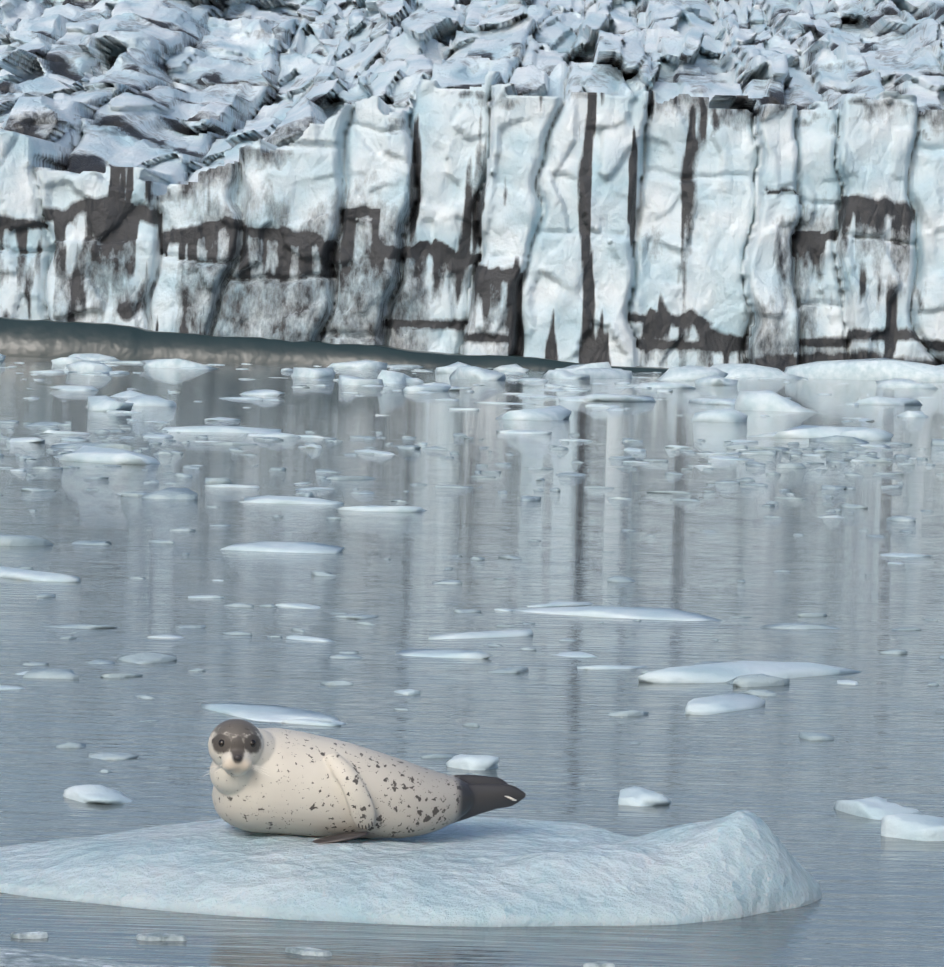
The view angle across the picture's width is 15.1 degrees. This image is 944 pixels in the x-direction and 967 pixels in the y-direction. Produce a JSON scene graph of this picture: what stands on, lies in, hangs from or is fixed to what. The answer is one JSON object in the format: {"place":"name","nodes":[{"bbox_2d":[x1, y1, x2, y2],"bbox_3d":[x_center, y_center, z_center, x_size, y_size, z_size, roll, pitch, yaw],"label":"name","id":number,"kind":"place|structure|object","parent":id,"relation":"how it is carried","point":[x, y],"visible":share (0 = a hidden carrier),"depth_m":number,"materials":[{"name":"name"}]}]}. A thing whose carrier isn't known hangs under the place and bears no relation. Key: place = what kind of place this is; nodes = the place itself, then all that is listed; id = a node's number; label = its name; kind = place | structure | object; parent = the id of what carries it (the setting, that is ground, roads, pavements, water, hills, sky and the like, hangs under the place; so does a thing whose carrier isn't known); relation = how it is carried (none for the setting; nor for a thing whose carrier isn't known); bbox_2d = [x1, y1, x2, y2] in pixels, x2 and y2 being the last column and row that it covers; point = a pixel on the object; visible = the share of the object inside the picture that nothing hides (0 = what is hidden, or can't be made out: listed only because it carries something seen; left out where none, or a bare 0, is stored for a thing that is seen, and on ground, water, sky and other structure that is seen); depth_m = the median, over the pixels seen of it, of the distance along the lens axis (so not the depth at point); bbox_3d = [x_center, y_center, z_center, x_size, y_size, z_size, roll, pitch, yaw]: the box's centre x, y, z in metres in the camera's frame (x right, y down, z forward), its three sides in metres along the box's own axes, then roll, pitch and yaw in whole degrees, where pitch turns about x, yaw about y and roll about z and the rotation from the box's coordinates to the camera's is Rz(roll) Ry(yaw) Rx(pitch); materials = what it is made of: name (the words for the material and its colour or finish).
{"place":"outdoors","nodes":[
{"label":"outdoors","id":0,"kind":"place"},
{"bbox_2d":[0,356,943,966],"bbox_3d":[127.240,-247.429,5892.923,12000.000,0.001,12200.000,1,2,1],"label":"water","id":1,"kind":"structure","parent":0,"point":[880,904],"depth_m":32.77,"materials":[{"name":"grey liquid"}]},
{"bbox_2d":[0,931,614,966],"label":"clear ice plates","id":2,"kind":"object","parent":1,"relation":"on","point":[13,957],"visible":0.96,"depth_m":14.89,"materials":[{"name":"ice"}]},
{"bbox_2d":[0,317,668,372],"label":"shoreline","id":3,"kind":"structure","parent":1,"relation":"on","point":[37,338],"depth_m":257.37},
{"bbox_2d":[0,810,822,926],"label":"ice floe","id":4,"kind":"object","parent":1,"relation":"on","point":[491,872],"visible":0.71,"depth_m":16.62,"materials":[{"name":"white ice"}]},
{"bbox_2d":[202,719,525,843],"bbox_3d":[-0.516,1.426,17.245,1.583,0.598,0.685,1,2,-7],"label":"seal","id":5,"kind":"object","parent":4,"relation":"on","point":[284,781],"visible":1,"depth_m":17.05,"materials":[{"name":"fur"}]},
{"bbox_2d":[0,353,943,725],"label":"brash ice","id":6,"kind":"structure","parent":1,"relation":"on","point":[888,373],"depth_m":96.62,"materials":[{"name":"white ice"}]},
{"bbox_2d":[0,420,943,775],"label":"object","id":7,"kind":"object","parent":1,"relation":"on","point":[754,680],"visible":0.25,"depth_m":53.45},
{"bbox_2d":[63,754,943,840],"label":"floating ice chunks","id":8,"kind":"object","parent":1,"relation":"on","point":[899,821],"visible":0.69,"depth_m":20.14,"materials":[{"name":"white ice"}]},
{"bbox_2d":[0,0,943,371],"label":"glacier","id":9,"kind":"object","parent":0,"point":[666,182],"visible":0.92,"depth_m":260.48,"materials":[{"name":"white ice"}]}
]}

